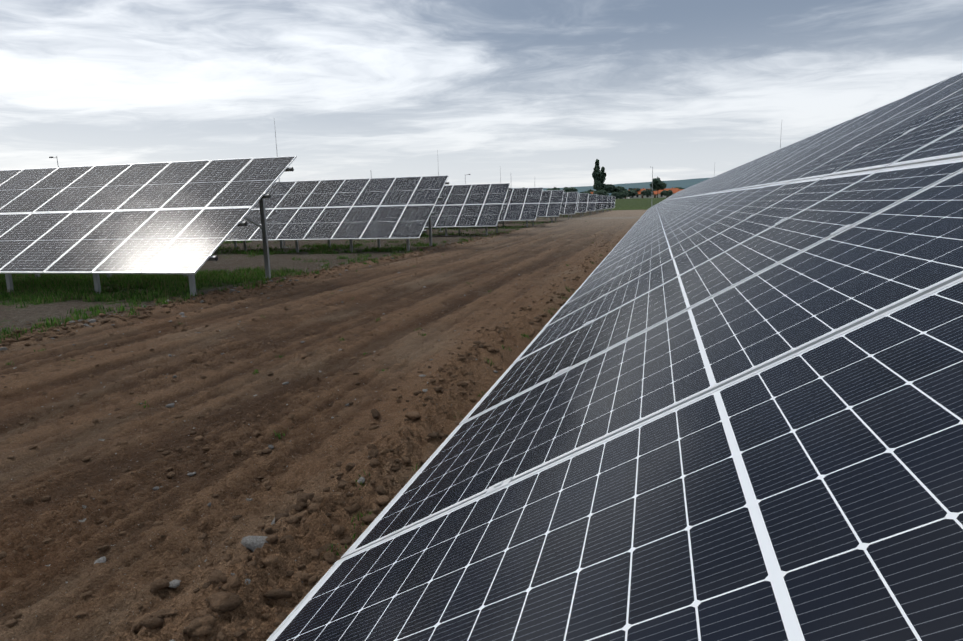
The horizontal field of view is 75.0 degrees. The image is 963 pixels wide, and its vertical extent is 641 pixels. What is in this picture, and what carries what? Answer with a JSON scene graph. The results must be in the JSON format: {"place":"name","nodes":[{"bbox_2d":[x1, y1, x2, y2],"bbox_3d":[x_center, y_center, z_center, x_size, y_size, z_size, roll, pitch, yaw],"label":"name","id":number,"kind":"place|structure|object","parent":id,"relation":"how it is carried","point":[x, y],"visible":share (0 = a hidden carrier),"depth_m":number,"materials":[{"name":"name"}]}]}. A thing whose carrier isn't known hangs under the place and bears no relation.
{"place":"outdoors","nodes":[
{"label":"outdoors","id":0,"kind":"place"},
{"bbox_2d":[0,198,665,640],"bbox_3d":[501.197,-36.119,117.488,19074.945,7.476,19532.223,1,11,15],"label":"ground","id":1,"kind":"structure","parent":0,"point":[34,574],"depth_m":5.18,"materials":[{"name":"soil"}]},
{"bbox_2d":[0,156,296,295],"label":"solar row","id":2,"kind":"object","parent":1,"relation":"on","point":[184,218],"visible":0.98,"depth_m":13.78,"materials":[{"name":"glass"}]},
{"bbox_2d":[274,121,287,247],"bbox_3d":[-8.887,-5.861,27.652,0.300,5.900,0.300,1,11,15],"label":"lightning rod","id":3,"kind":"object","parent":1,"relation":"on","point":[279,181],"visible":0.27,"depth_m":27.59,"materials":[{"name":"metal"}]},
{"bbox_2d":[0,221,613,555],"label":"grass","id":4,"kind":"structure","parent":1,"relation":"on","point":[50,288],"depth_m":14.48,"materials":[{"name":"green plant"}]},
{"bbox_2d":[0,229,617,640],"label":"stones and clods","id":5,"kind":"object","parent":1,"relation":"on","point":[204,623],"visible":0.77,"depth_m":3.73,"materials":[{"name":"brown soil"}]},
{"bbox_2d":[224,175,448,251],"bbox_3d":[-17.447,-4.357,28.065,32.536,3.192,3.953,1,11,14],"label":"solar row","id":6,"kind":"object","parent":1,"relation":"on","point":[378,209],"visible":0.44,"depth_m":24.83,"materials":[{"name":"glass"}]},
{"bbox_2d":[422,183,510,235],"bbox_3d":[-14.427,-6.430,39.013,32.536,3.192,3.954,1,11,14],"label":"solar row","id":7,"kind":"object","parent":1,"relation":"on","point":[452,206],"visible":0.15,"depth_m":35.40,"materials":[{"name":"laminate"}]},
{"bbox_2d":[435,187,543,228],"bbox_3d":[-11.407,-8.503,49.960,32.536,3.192,3.953,1,11,14],"label":"solar row","id":8,"kind":"object","parent":1,"relation":"on","point":[514,205],"visible":0.06,"depth_m":46.21,"materials":[{"name":"laminate"}]},
{"bbox_2d":[501,190,564,222],"bbox_3d":[-8.388,-10.576,60.907,32.536,3.191,3.954,1,11,14],"label":"solar row","id":9,"kind":"object","parent":1,"relation":"on","point":[553,206],"visible":0.15,"depth_m":57.11,"materials":[{"name":"laminate"}]},
{"bbox_2d":[546,187,559,192],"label":"building","id":10,"kind":"structure","parent":1,"relation":"on","point":[555,188],"depth_m":353.69,"materials":[{"name":"white"}]},
{"bbox_2d":[524,193,588,216],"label":"solar row","id":11,"kind":"object","parent":1,"relation":"on","point":[581,204],"visible":0.12,"depth_m":78.90,"materials":[{"name":"laminate"}]},
{"bbox_2d":[547,192,578,219],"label":"solar row","id":12,"kind":"object","parent":1,"relation":"on","point":[568,204],"visible":0.15,"depth_m":68.00,"materials":[{"name":"laminate"}]},
{"bbox_2d":[562,187,577,191],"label":"tree","id":13,"kind":"object","parent":1,"relation":"on","point":[571,189],"visible":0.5,"depth_m":340.45,"materials":[{"name":"green plant"}]},
{"bbox_2d":[573,194,596,214],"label":"solar row","id":14,"kind":"object","parent":1,"relation":"on","point":[591,204],"visible":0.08,"depth_m":89.95,"materials":[{"name":"laminate"}]},
{"bbox_2d":[592,159,601,190],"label":"poplar tree","id":15,"kind":"object","parent":1,"relation":"on","point":[596,174],"visible":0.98,"depth_m":336.52,"materials":[{"name":"green plant"}]},
{"bbox_2d":[595,195,602,209],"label":"solar row","id":16,"kind":"object","parent":1,"relation":"on","point":[598,205],"visible":0.12,"depth_m":100.73,"materials":[{"name":"laminate"}]},
{"bbox_2d":[590,196,607,211],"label":"solar row","id":17,"kind":"object","parent":1,"relation":"on","point":[604,201],"visible":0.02,"depth_m":111.83,"materials":[{"name":"laminate"}]},
{"bbox_2d":[587,196,611,208],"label":"solar row","id":18,"kind":"object","parent":1,"relation":"on","point":[609,199],"visible":0.02,"depth_m":122.75,"materials":[{"name":"laminate"}]},
{"bbox_2d":[593,190,608,195],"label":"tree","id":19,"kind":"object","parent":1,"relation":"on","point":[602,192],"visible":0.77,"depth_m":310.25,"materials":[{"name":"green plant"}]},
{"bbox_2d":[600,166,606,189],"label":"poplar tree","id":20,"kind":"object","parent":1,"relation":"on","point":[603,179],"visible":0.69,"depth_m":339.59,"materials":[{"name":"green plant"}]},
{"bbox_2d":[603,184,614,192],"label":"tree","id":21,"kind":"object","parent":1,"relation":"on","point":[609,188],"visible":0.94,"depth_m":324.95,"materials":[{"name":"green plant"}]},
{"bbox_2d":[611,197,614,209],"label":"solar row","id":22,"kind":"object","parent":1,"relation":"on","point":[613,203],"visible":0.04,"depth_m":133.50,"materials":[{"name":"laminate"}]},
{"bbox_2d":[266,72,962,640],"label":"solar row","id":23,"kind":"object","parent":1,"relation":"on","point":[726,406],"visible":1,"depth_m":1.30,"materials":[{"name":"glass"}]},
{"bbox_2d":[610,192,624,198],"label":"tree","id":24,"kind":"object","parent":1,"relation":"on","point":[616,195],"visible":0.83,"depth_m":314.33,"materials":[{"name":"green plant"}]},
{"bbox_2d":[614,186,626,192],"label":"tree","id":25,"kind":"object","parent":1,"relation":"on","point":[618,189],"visible":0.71,"depth_m":327.81,"materials":[{"name":"green plant"}]},
{"bbox_2d":[622,190,637,198],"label":"tree","id":26,"kind":"object","parent":1,"relation":"on","point":[626,193],"visible":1,"depth_m":309.72,"materials":[{"name":"green plant"}]},
{"bbox_2d":[628,188,649,198],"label":"house","id":27,"kind":"structure","parent":1,"relation":"on","point":[639,195],"depth_m":331.84,"materials":[{"name":"grey paint"}]},
{"bbox_2d":[641,189,653,196],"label":"tree","id":28,"kind":"object","parent":1,"relation":"on","point":[649,192],"visible":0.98,"depth_m":310.12,"materials":[{"name":"green plant"}]},
{"bbox_2d":[650,190,658,197],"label":"house","id":29,"kind":"structure","parent":1,"relation":"on","point":[654,195],"depth_m":349.14,"materials":[{"name":"grey paint"}]},
{"bbox_2d":[650,177,666,197],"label":"tree","id":30,"kind":"object","parent":1,"relation":"on","point":[658,184],"visible":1,"depth_m":308.97,"materials":[{"name":"green plant"}]},
{"bbox_2d":[660,190,672,197],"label":"tree","id":31,"kind":"object","parent":1,"relation":"on","point":[667,193],"visible":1,"depth_m":303.90,"materials":[{"name":"green plant"}]},
{"bbox_2d":[658,187,678,197],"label":"house","id":32,"kind":"structure","parent":1,"relation":"on","point":[675,190],"depth_m":333.05,"materials":[{"name":"orange"}]},
{"bbox_2d":[0,0,962,187],"label":"sky","id":33,"kind":"structure","parent":0,"point":[533,93],"materials":[{"name":"grey"}]},
{"bbox_2d":[513,178,709,195],"bbox_3d":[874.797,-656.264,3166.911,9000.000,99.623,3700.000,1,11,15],"label":"hills","id":34,"kind":"structure","parent":0,"point":[686,183],"depth_m":2309.38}
]}

